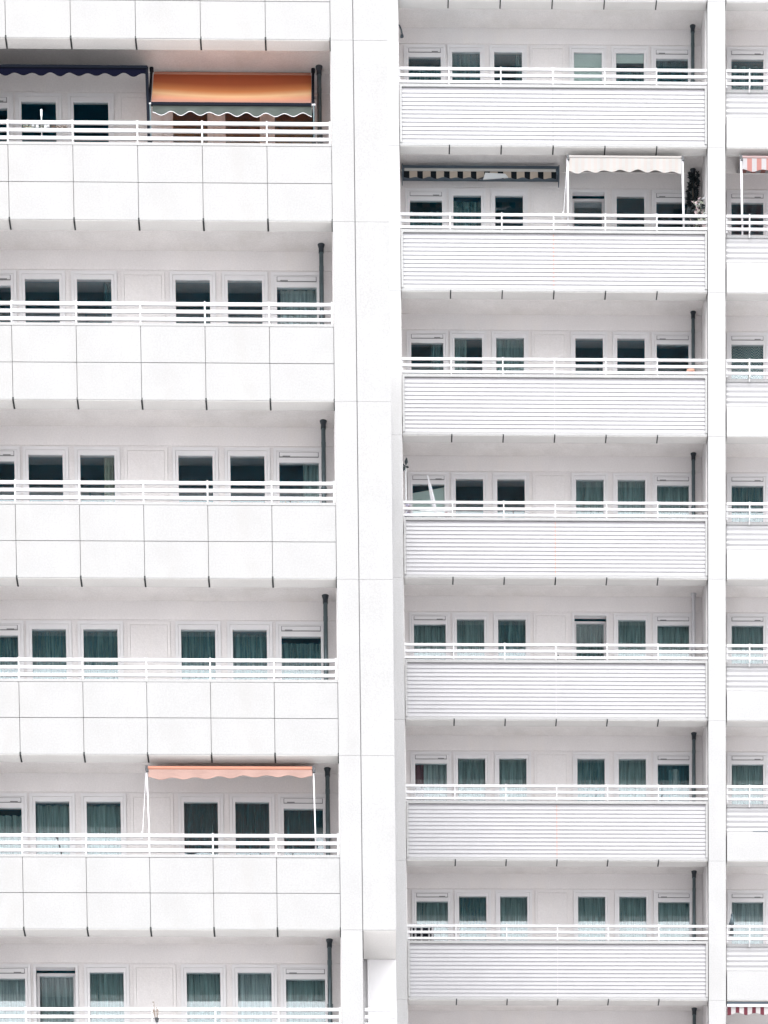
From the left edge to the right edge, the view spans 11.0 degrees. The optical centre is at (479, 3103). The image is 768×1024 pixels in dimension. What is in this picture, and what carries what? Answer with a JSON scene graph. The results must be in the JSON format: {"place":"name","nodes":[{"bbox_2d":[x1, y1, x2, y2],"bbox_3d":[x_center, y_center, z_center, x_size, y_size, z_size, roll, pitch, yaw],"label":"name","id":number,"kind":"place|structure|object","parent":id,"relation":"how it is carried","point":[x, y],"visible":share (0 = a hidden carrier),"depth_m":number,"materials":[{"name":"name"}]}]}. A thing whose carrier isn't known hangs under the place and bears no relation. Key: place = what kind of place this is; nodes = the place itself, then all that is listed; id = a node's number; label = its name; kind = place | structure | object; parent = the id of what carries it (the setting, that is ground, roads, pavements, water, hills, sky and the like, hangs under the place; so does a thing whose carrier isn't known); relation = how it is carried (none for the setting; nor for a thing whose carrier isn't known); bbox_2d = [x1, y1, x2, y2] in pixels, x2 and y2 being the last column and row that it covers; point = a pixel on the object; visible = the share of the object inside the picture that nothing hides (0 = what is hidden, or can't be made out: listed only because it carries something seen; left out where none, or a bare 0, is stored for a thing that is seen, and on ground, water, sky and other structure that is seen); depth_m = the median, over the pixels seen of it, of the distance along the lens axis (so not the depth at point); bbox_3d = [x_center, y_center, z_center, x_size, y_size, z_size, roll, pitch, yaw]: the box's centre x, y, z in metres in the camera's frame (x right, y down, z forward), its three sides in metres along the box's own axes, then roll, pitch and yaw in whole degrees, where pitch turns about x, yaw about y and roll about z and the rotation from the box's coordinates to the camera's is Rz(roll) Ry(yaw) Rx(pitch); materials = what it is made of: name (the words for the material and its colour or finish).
{"place":"outdoors","nodes":[
{"label":"outdoors","id":0,"kind":"place"},
{"label":"ground","id":1,"kind":"structure","parent":0,"visible":0},
{"bbox_2d":[0,0,396,1023],"bbox_3d":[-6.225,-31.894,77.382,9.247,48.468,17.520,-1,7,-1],"label":"apartment building","id":2,"kind":"structure","parent":1,"relation":"on","point":[194,362],"depth_m":67.68,"materials":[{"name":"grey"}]},
{"bbox_2d":[0,93,13,140],"bbox_3d":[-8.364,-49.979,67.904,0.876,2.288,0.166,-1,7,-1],"label":"window","id":3,"kind":"structure","parent":2,"relation":"in","point":[6,99],"depth_m":67.75,"materials":[{"name":"white plastic"}]},
{"bbox_2d":[0,270,16,321],"bbox_3d":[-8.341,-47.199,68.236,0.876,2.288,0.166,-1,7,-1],"label":"window","id":4,"kind":"structure","parent":2,"relation":"in","point":[8,278],"depth_m":68.08,"materials":[{"name":"white plastic"}]},
{"bbox_2d":[0,446,20,500],"bbox_3d":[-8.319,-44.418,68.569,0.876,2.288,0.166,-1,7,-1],"label":"window","id":5,"kind":"structure","parent":2,"relation":"in","point":[8,454],"depth_m":68.40,"materials":[{"name":"white plastic"}]},
{"bbox_2d":[0,621,24,678],"bbox_3d":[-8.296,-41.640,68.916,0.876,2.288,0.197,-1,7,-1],"label":"window","id":6,"kind":"structure","parent":2,"relation":"in","point":[11,629],"depth_m":68.75,"materials":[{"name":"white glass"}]},
{"bbox_2d":[0,793,27,853],"bbox_3d":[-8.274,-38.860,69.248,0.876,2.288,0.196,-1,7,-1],"label":"window","id":7,"kind":"structure","parent":2,"relation":"in","point":[8,801],"depth_m":69.13,"materials":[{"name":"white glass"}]},
{"bbox_2d":[0,964,31,1021],"bbox_3d":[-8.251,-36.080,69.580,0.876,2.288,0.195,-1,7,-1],"label":"window","id":8,"kind":"structure","parent":2,"relation":"in","point":[10,974],"depth_m":69.54,"materials":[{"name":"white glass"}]},
{"bbox_2d":[15,93,62,141],"bbox_3d":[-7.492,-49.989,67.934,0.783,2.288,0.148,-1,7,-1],"label":"window","id":9,"kind":"structure","parent":2,"relation":"in","point":[20,98],"depth_m":67.75,"materials":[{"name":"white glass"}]},
{"bbox_2d":[31,109,49,135],"bbox_3d":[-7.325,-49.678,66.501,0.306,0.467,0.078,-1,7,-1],"label":"balcony ornament","id":10,"kind":"object","parent":2,"relation":"attached to","point":[45,125],"visible":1,"depth_m":66.48,"materials":[{"name":"grey ceramic"}]},
{"bbox_2d":[19,270,65,322],"bbox_3d":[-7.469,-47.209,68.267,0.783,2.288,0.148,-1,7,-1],"label":"window","id":11,"kind":"structure","parent":2,"relation":"in","point":[24,275],"depth_m":68.08,"materials":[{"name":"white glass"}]},
{"bbox_2d":[22,446,68,501],"bbox_3d":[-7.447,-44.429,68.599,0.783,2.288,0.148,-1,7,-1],"label":"window","id":12,"kind":"structure","parent":2,"relation":"in","point":[27,451],"depth_m":68.41,"materials":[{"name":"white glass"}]},
{"bbox_2d":[23,125,70,127],"bbox_3d":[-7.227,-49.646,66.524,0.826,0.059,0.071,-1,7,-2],"label":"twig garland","id":13,"kind":"object","parent":2,"relation":"attached to","point":[29,126],"visible":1,"depth_m":66.52,"materials":[{"name":"brown plant"}]},
{"bbox_2d":[26,621,72,678],"bbox_3d":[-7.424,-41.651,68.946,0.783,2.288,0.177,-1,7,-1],"label":"window","id":14,"kind":"structure","parent":2,"relation":"in","point":[66,626],"depth_m":68.80,"materials":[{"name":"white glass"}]},
{"bbox_2d":[29,793,75,853],"bbox_3d":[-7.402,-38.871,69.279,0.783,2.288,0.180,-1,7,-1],"label":"window","id":15,"kind":"structure","parent":2,"relation":"in","point":[65,815],"depth_m":69.22,"materials":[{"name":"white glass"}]},
{"bbox_2d":[33,964,78,1021],"bbox_3d":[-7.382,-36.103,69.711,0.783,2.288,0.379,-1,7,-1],"label":"window","id":16,"kind":"structure","parent":2,"relation":"in","point":[58,999],"depth_m":69.74,"materials":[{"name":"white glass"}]},
{"bbox_2d":[0,64,149,141],"bbox_3d":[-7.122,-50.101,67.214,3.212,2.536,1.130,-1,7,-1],"label":"awning","id":17,"kind":"object","parent":2,"relation":"attached to","point":[76,70],"visible":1,"depth_m":66.61,"materials":[{"name":"blue fabric"}]},
{"bbox_2d":[67,93,114,141],"bbox_3d":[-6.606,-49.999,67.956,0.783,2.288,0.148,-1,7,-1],"label":"window","id":18,"kind":"structure","parent":2,"relation":"in","point":[73,98],"depth_m":67.76,"materials":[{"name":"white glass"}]},
{"bbox_2d":[71,271,117,322],"bbox_3d":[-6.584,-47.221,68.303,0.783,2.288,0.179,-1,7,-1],"label":"window","id":19,"kind":"structure","parent":2,"relation":"in","point":[110,277],"depth_m":68.11,"materials":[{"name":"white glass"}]},
{"bbox_2d":[74,447,120,501],"bbox_3d":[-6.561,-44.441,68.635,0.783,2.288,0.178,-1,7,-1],"label":"window","id":20,"kind":"structure","parent":2,"relation":"in","point":[111,455],"depth_m":68.46,"materials":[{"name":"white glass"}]},
{"bbox_2d":[77,621,123,678],"bbox_3d":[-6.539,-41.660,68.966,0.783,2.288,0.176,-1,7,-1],"label":"window","id":21,"kind":"structure","parent":2,"relation":"in","point":[82,626],"depth_m":68.80,"materials":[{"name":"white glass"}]},
{"bbox_2d":[81,793,126,853],"bbox_3d":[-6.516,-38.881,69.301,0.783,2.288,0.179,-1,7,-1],"label":"window","id":22,"kind":"structure","parent":2,"relation":"in","point":[113,820],"depth_m":69.24,"materials":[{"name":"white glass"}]},
{"bbox_2d":[84,964,129,1021],"bbox_3d":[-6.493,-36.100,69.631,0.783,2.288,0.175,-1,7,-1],"label":"window","id":23,"kind":"structure","parent":2,"relation":"in","point":[90,987],"depth_m":69.57,"materials":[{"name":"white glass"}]},
{"bbox_2d":[152,1002,158,1021],"bbox_3d":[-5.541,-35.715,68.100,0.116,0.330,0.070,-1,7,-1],"label":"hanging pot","id":24,"kind":"object","parent":2,"relation":"hanging from","point":[156,1018],"visible":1,"depth_m":68.10,"materials":[{"name":"beige plastic"}]},
{"bbox_2d":[167,112,213,142],"bbox_3d":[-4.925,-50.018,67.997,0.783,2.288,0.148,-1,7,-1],"label":"window","id":25,"kind":"structure","parent":2,"relation":"in","point":[170,114],"depth_m":67.85,"materials":[{"name":"white glass"}]},
{"bbox_2d":[170,271,215,322],"bbox_3d":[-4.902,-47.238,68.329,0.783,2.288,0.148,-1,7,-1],"label":"window","id":26,"kind":"structure","parent":2,"relation":"in","point":[175,276],"depth_m":68.15,"materials":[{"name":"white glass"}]},
{"bbox_2d":[172,447,218,501],"bbox_3d":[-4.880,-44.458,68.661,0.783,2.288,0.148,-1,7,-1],"label":"window","id":27,"kind":"structure","parent":2,"relation":"in","point":[177,452],"depth_m":68.48,"materials":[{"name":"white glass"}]},
{"bbox_2d":[175,621,221,678],"bbox_3d":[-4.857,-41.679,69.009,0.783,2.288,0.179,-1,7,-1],"label":"window","id":28,"kind":"structure","parent":2,"relation":"in","point":[180,626],"depth_m":68.85,"materials":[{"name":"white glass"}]},
{"bbox_2d":[178,794,223,854],"bbox_3d":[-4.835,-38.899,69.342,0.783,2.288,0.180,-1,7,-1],"label":"window","id":29,"kind":"structure","parent":2,"relation":"in","point":[184,820],"depth_m":69.27,"materials":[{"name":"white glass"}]},
{"bbox_2d":[181,964,226,1021],"bbox_3d":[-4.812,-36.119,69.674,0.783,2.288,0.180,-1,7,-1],"label":"window","id":30,"kind":"structure","parent":2,"relation":"in","point":[204,992],"depth_m":69.61,"materials":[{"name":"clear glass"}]},
{"bbox_2d":[141,765,316,854],"bbox_3d":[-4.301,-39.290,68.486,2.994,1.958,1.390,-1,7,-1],"label":"awning","id":31,"kind":"object","parent":2,"relation":"on","point":[181,772],"visible":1,"depth_m":67.78,"materials":[{"name":"fabric"}]},
{"bbox_2d":[149,67,315,143],"bbox_3d":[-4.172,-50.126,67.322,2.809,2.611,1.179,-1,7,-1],"label":"awning","id":32,"kind":"object","parent":2,"relation":"attached to","point":[257,94],"visible":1,"depth_m":67.20,"materials":[{"name":"orange fabric"}]},
{"bbox_2d":[219,114,265,142],"bbox_3d":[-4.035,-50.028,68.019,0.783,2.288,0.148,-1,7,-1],"label":"window","id":33,"kind":"structure","parent":2,"relation":"in","point":[263,117],"depth_m":67.88,"materials":[{"name":"white glass"}]},
{"bbox_2d":[222,272,267,323],"bbox_3d":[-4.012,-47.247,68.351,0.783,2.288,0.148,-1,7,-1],"label":"window","id":34,"kind":"structure","parent":2,"relation":"in","point":[227,277],"depth_m":68.16,"materials":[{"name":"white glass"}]},
{"bbox_2d":[224,447,270,502],"bbox_3d":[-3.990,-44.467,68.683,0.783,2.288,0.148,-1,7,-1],"label":"window","id":35,"kind":"structure","parent":2,"relation":"in","point":[229,452],"depth_m":68.50,"materials":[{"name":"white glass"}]},
{"bbox_2d":[227,621,272,679],"bbox_3d":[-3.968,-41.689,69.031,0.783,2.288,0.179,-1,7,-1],"label":"window","id":36,"kind":"structure","parent":2,"relation":"in","point":[232,626],"depth_m":68.88,"materials":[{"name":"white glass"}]},
{"bbox_2d":[229,794,275,854],"bbox_3d":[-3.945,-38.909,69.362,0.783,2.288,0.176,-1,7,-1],"label":"window","id":37,"kind":"structure","parent":2,"relation":"in","point":[234,799],"depth_m":69.29,"materials":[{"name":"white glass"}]},
{"bbox_2d":[232,965,277,1022],"bbox_3d":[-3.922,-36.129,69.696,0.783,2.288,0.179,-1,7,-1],"label":"window","id":38,"kind":"structure","parent":2,"relation":"in","point":[262,990],"depth_m":69.64,"materials":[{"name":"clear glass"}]},
{"bbox_2d":[269,95,317,143],"bbox_3d":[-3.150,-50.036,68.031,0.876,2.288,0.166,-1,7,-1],"label":"window","id":39,"kind":"structure","parent":2,"relation":"in","point":[271,119],"depth_m":67.88,"materials":[{"name":"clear glass"}]},
{"bbox_2d":[271,272,319,323],"bbox_3d":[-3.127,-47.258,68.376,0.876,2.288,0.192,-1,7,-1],"label":"window","id":40,"kind":"structure","parent":2,"relation":"in","point":[300,282],"depth_m":68.23,"materials":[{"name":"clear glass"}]},
{"bbox_2d":[273,448,321,502],"bbox_3d":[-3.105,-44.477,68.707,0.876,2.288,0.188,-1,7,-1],"label":"window","id":41,"kind":"structure","parent":2,"relation":"in","point":[311,457],"depth_m":68.53,"materials":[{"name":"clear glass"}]},
{"bbox_2d":[276,622,323,679],"bbox_3d":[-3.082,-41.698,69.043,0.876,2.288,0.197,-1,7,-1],"label":"window","id":42,"kind":"structure","parent":2,"relation":"in","point":[284,630],"depth_m":68.86,"materials":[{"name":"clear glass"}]},
{"bbox_2d":[278,794,325,854],"bbox_3d":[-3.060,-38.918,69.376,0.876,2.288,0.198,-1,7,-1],"label":"window","id":43,"kind":"structure","parent":2,"relation":"in","point":[301,803],"depth_m":69.25,"materials":[{"name":"clear glass"}]},
{"bbox_2d":[280,965,327,1022],"bbox_3d":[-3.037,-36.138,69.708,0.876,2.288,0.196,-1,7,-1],"label":"window","id":44,"kind":"structure","parent":2,"relation":"in","point":[303,990],"depth_m":69.66,"materials":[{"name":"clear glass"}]},
{"bbox_2d":[387,0,767,1023],"bbox_3d":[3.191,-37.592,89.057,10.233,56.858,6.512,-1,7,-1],"label":"apartment building","id":45,"kind":"structure","parent":1,"relation":"on","point":[579,628],"depth_m":84.35,"materials":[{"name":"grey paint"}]},
{"bbox_2d":[403,457,408,512],"bbox_3d":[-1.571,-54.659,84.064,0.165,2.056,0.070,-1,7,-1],"label":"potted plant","id":46,"kind":"object","parent":45,"relation":"attached to","point":[404,466],"visible":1,"depth_m":84.00,"materials":[{"name":"grey"}]},
{"bbox_2d":[410,927,433,936],"bbox_3d":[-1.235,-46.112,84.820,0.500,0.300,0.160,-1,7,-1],"label":"railing planter","id":47,"kind":"object","parent":45,"relation":"on","point":[421,929],"visible":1,"depth_m":84.77,"materials":[{"name":"black paint"}]},
{"bbox_2d":[404,44,445,83],"bbox_3d":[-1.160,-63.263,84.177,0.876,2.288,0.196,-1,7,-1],"label":"window","id":48,"kind":"structure","parent":45,"relation":"in","point":[411,51],"depth_m":83.98,"materials":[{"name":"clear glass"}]},
{"bbox_2d":[405,188,446,225],"bbox_3d":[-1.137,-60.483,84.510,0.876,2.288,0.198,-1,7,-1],"label":"window","id":49,"kind":"structure","parent":45,"relation":"in","point":[416,195],"depth_m":84.33,"materials":[{"name":"clear glass"}]},
{"bbox_2d":[406,331,447,373],"bbox_3d":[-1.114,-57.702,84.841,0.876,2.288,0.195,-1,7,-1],"label":"window","id":50,"kind":"structure","parent":45,"relation":"in","point":[432,338],"depth_m":84.66,"materials":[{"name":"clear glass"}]},
{"bbox_2d":[408,472,448,512],"bbox_3d":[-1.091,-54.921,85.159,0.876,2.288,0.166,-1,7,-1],"label":"window","id":51,"kind":"structure","parent":45,"relation":"in","point":[414,478],"depth_m":85.02,"materials":[{"name":"clear glass"}]},
{"bbox_2d":[409,612,449,655],"bbox_3d":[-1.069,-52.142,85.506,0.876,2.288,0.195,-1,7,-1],"label":"window","id":52,"kind":"structure","parent":45,"relation":"in","point":[427,619],"depth_m":85.37,"materials":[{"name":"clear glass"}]},
{"bbox_2d":[410,751,451,800],"bbox_3d":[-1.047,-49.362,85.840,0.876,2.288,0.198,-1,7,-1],"label":"window","id":53,"kind":"structure","parent":45,"relation":"in","point":[426,767],"depth_m":85.79,"materials":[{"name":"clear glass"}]},
{"bbox_2d":[427,475,436,512],"bbox_3d":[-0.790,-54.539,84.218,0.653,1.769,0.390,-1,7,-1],"label":"parasol","id":54,"kind":"object","parent":45,"relation":"on","point":[432,498],"visible":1,"depth_m":84.13,"materials":[{"name":"white fabric"}]},
{"bbox_2d":[412,890,452,940],"bbox_3d":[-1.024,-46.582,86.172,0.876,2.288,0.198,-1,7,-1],"label":"window","id":55,"kind":"structure","parent":45,"relation":"in","point":[432,898],"depth_m":86.06,"materials":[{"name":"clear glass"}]},
{"bbox_2d":[420,510,451,513],"bbox_3d":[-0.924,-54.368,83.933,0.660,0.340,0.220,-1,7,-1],"label":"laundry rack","id":56,"kind":"object","parent":45,"relation":"on","point":[445,511],"visible":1,"depth_m":83.82,"materials":[{"name":"white metal"}]},
{"bbox_2d":[447,45,484,79],"bbox_3d":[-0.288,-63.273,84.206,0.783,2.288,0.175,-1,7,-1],"label":"window","id":57,"kind":"structure","parent":45,"relation":"in","point":[451,49],"depth_m":84.02,"materials":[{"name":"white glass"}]},
{"bbox_2d":[448,188,485,229],"bbox_3d":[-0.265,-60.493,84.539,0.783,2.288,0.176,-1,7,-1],"label":"window","id":58,"kind":"structure","parent":45,"relation":"in","point":[453,192],"depth_m":84.35,"materials":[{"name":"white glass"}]},
{"bbox_2d":[450,331,486,369],"bbox_3d":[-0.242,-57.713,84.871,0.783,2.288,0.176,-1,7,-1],"label":"window","id":59,"kind":"structure","parent":45,"relation":"in","point":[455,336],"depth_m":84.70,"materials":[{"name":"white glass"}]},
{"bbox_2d":[451,472,487,513],"bbox_3d":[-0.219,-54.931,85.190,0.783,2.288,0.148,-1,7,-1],"label":"window","id":60,"kind":"structure","parent":45,"relation":"in","point":[455,476],"depth_m":85.02,"materials":[{"name":"white glass"}]},
{"bbox_2d":[452,612,488,659],"bbox_3d":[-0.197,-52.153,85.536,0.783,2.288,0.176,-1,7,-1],"label":"window","id":61,"kind":"structure","parent":45,"relation":"in","point":[471,620],"depth_m":85.47,"materials":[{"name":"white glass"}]},
{"bbox_2d":[453,752,489,800],"bbox_3d":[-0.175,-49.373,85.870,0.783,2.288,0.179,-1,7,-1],"label":"window","id":62,"kind":"structure","parent":45,"relation":"in","point":[458,757],"depth_m":85.81,"materials":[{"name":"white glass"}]},
{"bbox_2d":[454,890,490,940],"bbox_3d":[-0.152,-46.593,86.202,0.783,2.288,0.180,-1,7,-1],"label":"window","id":63,"kind":"structure","parent":45,"relation":"in","point":[473,895],"depth_m":86.06,"materials":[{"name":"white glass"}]},
{"bbox_2d":[402,163,559,187],"bbox_3d":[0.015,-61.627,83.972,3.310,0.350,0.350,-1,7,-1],"label":"awning","id":64,"kind":"object","parent":45,"relation":"attached to","point":[480,173],"visible":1,"depth_m":83.87,"materials":[{"name":"black and cream cloth"},{"name":"white lacquer"},{"name":"dark plastic"}]},
{"bbox_2d":[489,45,526,80],"bbox_3d":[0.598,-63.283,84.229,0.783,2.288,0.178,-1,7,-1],"label":"window","id":65,"kind":"structure","parent":45,"relation":"in","point":[521,50],"depth_m":84.02,"materials":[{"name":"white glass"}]},
{"bbox_2d":[490,189,527,225],"bbox_3d":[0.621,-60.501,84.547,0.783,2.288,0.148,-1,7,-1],"label":"window","id":66,"kind":"structure","parent":45,"relation":"in","point":[494,193],"depth_m":84.35,"materials":[{"name":"white glass"}]},
{"bbox_2d":[491,331,528,370],"bbox_3d":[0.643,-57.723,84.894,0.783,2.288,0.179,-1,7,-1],"label":"window","id":67,"kind":"structure","parent":45,"relation":"in","point":[515,339],"depth_m":84.83,"materials":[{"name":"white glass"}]},
{"bbox_2d":[492,472,529,517],"bbox_3d":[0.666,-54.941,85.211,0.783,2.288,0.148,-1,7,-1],"label":"window","id":68,"kind":"structure","parent":45,"relation":"in","point":[496,476],"depth_m":85.04,"materials":[{"name":"white glass"}]},
{"bbox_2d":[493,613,529,659],"bbox_3d":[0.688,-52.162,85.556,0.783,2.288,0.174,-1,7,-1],"label":"window","id":69,"kind":"structure","parent":45,"relation":"in","point":[525,617],"depth_m":85.41,"materials":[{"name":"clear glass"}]},
{"bbox_2d":[494,752,530,800],"bbox_3d":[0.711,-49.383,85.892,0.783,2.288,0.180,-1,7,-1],"label":"window","id":70,"kind":"structure","parent":45,"relation":"in","point":[501,759],"depth_m":85.83,"materials":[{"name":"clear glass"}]},
{"bbox_2d":[495,890,531,940],"bbox_3d":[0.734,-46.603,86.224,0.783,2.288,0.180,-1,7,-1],"label":"window","id":71,"kind":"structure","parent":45,"relation":"in","point":[503,916],"depth_m":86.16,"materials":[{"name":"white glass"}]},
{"bbox_2d":[569,46,606,80],"bbox_3d":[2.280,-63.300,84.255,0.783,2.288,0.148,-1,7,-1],"label":"window","id":72,"kind":"structure","parent":45,"relation":"in","point":[579,56],"depth_m":84.15,"materials":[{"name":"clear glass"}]},
{"bbox_2d":[570,189,606,226],"bbox_3d":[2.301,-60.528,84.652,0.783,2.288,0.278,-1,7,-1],"label":"window","id":73,"kind":"structure","parent":45,"relation":"in","point":[573,192],"depth_m":84.46,"materials":[{"name":"clear glass"}]},
{"bbox_2d":[571,332,607,374],"bbox_3d":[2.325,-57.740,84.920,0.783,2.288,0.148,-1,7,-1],"label":"window","id":74,"kind":"structure","parent":45,"relation":"in","point":[597,336],"depth_m":84.75,"materials":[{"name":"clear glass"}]},
{"bbox_2d":[571,473,607,517],"bbox_3d":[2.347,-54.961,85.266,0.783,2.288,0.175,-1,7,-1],"label":"window","id":75,"kind":"structure","parent":45,"relation":"in","point":[586,478],"depth_m":85.18,"materials":[{"name":"clear glass"}]},
{"bbox_2d":[572,613,608,659],"bbox_3d":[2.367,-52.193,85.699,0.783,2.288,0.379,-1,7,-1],"label":"window","id":76,"kind":"structure","parent":45,"relation":"in","point":[603,626],"depth_m":85.64,"materials":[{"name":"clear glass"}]},
{"bbox_2d":[573,752,608,800],"bbox_3d":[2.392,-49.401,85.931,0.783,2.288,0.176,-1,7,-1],"label":"window","id":77,"kind":"structure","parent":45,"relation":"in","point":[586,756],"depth_m":85.81,"materials":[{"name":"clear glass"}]},
{"bbox_2d":[573,890,609,940],"bbox_3d":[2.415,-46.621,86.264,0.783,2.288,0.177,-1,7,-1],"label":"window","id":78,"kind":"structure","parent":45,"relation":"in","point":[579,918],"depth_m":86.21,"materials":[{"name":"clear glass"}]},
{"bbox_2d":[562,154,684,226],"bbox_3d":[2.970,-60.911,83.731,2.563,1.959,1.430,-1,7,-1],"label":"awning","id":79,"kind":"object","parent":45,"relation":"on","point":[577,164],"visible":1,"depth_m":83.01,"materials":[{"name":"white fabric"}]},
{"bbox_2d":[611,46,648,81],"bbox_3d":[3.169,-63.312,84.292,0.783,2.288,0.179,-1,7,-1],"label":"window","id":80,"kind":"structure","parent":45,"relation":"in","point":[619,54],"depth_m":84.13,"materials":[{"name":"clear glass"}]},
{"bbox_2d":[612,189,648,226],"bbox_3d":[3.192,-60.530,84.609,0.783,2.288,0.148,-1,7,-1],"label":"window","id":81,"kind":"structure","parent":45,"relation":"in","point":[616,193],"depth_m":84.44,"materials":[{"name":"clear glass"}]},
{"bbox_2d":[612,332,648,370],"bbox_3d":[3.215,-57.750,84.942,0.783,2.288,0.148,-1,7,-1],"label":"window","id":82,"kind":"structure","parent":45,"relation":"in","point":[616,336],"depth_m":84.77,"materials":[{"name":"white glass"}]},
{"bbox_2d":[613,473,649,514],"bbox_3d":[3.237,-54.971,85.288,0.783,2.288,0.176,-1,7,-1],"label":"window","id":83,"kind":"structure","parent":45,"relation":"in","point":[632,493],"depth_m":85.20,"materials":[{"name":"white glass"}]},
{"bbox_2d":[613,613,649,656],"bbox_3d":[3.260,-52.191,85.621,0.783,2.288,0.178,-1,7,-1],"label":"window","id":84,"kind":"structure","parent":45,"relation":"in","point":[639,623],"depth_m":85.56,"materials":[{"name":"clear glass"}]},
{"bbox_2d":[614,752,650,800],"bbox_3d":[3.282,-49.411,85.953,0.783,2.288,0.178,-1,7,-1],"label":"window","id":85,"kind":"structure","parent":45,"relation":"in","point":[645,757],"depth_m":85.89,"materials":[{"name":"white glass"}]},
{"bbox_2d":[615,890,650,940],"bbox_3d":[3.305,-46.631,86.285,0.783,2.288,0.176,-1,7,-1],"label":"window","id":86,"kind":"structure","parent":45,"relation":"in","point":[631,896],"depth_m":86.23,"materials":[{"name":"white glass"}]},
{"bbox_2d":[651,190,689,226],"bbox_3d":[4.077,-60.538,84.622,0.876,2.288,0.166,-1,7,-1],"label":"window","id":87,"kind":"structure","parent":45,"relation":"in","point":[657,196],"depth_m":84.44,"materials":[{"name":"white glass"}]},
{"bbox_2d":[651,46,690,85],"bbox_3d":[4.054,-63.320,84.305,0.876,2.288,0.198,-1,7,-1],"label":"window","id":88,"kind":"structure","parent":45,"relation":"in","point":[674,55],"depth_m":84.13,"materials":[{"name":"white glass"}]},
{"bbox_2d":[652,332,690,370],"bbox_3d":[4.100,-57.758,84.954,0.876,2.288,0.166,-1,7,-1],"label":"window","id":89,"kind":"structure","parent":45,"relation":"in","point":[658,338],"depth_m":84.79,"materials":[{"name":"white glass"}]},
{"bbox_2d":[652,473,691,514],"bbox_3d":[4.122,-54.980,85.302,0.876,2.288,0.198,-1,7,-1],"label":"window","id":90,"kind":"structure","parent":45,"relation":"in","point":[659,480],"depth_m":85.16,"materials":[{"name":"white glass"}]},
{"bbox_2d":[653,613,691,656],"bbox_3d":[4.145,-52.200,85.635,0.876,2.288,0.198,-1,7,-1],"label":"window","id":91,"kind":"structure","parent":45,"relation":"in","point":[670,622],"depth_m":85.51,"materials":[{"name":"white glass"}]},
{"bbox_2d":[653,752,691,797],"bbox_3d":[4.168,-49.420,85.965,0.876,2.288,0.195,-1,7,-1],"label":"window","id":92,"kind":"structure","parent":45,"relation":"in","point":[673,776],"depth_m":85.85,"materials":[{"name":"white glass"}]},
{"bbox_2d":[653,890,691,940],"bbox_3d":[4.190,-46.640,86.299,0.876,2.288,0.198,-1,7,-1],"label":"window","id":93,"kind":"structure","parent":45,"relation":"in","point":[677,898],"depth_m":86.25,"materials":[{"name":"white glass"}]},
{"bbox_2d":[685,171,700,220],"bbox_3d":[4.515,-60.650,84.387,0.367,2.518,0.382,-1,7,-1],"label":"climbing plant","id":94,"kind":"object","parent":45,"relation":"attached to","point":[689,187],"visible":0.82,"depth_m":84.23,"materials":[{"name":"green plant"}]},
{"bbox_2d":[682,195,705,226],"bbox_3d":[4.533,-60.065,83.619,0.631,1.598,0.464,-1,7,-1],"label":"potted plant","id":95,"kind":"object","parent":45,"relation":"on","point":[697,205],"visible":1,"depth_m":83.56,"materials":[{"name":"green plant"}]},
{"bbox_2d":[729,914,733,935],"bbox_3d":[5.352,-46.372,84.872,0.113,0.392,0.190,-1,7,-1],"label":"bird","id":96,"kind":"object","parent":45,"relation":"on","point":[731,922],"visible":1,"depth_m":84.83},
{"bbox_2d":[726,1002,767,1014],"bbox_3d":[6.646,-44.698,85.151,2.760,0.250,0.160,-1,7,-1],"label":"awning","id":97,"kind":"object","parent":45,"relation":"attached to","point":[749,1008],"visible":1,"depth_m":85.08,"materials":[{"name":"red"}]},
{"bbox_2d":[727,47,767,89],"bbox_3d":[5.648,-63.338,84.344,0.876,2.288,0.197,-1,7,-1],"label":"window","id":98,"kind":"structure","parent":45,"relation":"in","point":[734,54],"depth_m":84.17,"materials":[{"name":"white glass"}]},
{"bbox_2d":[727,190,767,234],"bbox_3d":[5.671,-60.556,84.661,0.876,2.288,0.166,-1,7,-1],"label":"window","id":99,"kind":"structure","parent":45,"relation":"in","point":[750,197],"depth_m":84.48,"materials":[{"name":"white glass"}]},
{"bbox_2d":[727,332,767,378],"bbox_3d":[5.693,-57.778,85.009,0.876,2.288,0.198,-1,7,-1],"label":"window","id":100,"kind":"structure","parent":45,"relation":"in","point":[734,339],"depth_m":84.85,"materials":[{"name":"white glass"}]},
{"bbox_2d":[727,474,767,521],"bbox_3d":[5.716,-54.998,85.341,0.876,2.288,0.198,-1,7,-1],"label":"window","id":101,"kind":"structure","parent":45,"relation":"in","point":[746,481],"depth_m":85.18,"materials":[{"name":"white glass"}]},
{"bbox_2d":[727,614,767,663],"bbox_3d":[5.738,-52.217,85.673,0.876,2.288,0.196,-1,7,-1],"label":"window","id":102,"kind":"structure","parent":45,"relation":"in","point":[743,622],"depth_m":85.56,"materials":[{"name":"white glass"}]},
{"bbox_2d":[727,753,767,803],"bbox_3d":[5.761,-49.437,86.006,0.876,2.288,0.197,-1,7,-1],"label":"window","id":103,"kind":"structure","parent":45,"relation":"in","point":[748,761],"depth_m":85.93,"materials":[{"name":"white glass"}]},
{"bbox_2d":[727,890,767,943],"bbox_3d":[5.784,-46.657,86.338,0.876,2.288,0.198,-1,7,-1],"label":"window","id":104,"kind":"structure","parent":45,"relation":"in","point":[747,898],"depth_m":86.27,"materials":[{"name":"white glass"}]},
{"bbox_2d":[737,155,767,234],"bbox_3d":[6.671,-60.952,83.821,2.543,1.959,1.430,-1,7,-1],"label":"awning","id":105,"kind":"object","parent":45,"relation":"on","point":[753,164],"visible":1,"depth_m":83.08,"materials":[{"name":"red fabric"}]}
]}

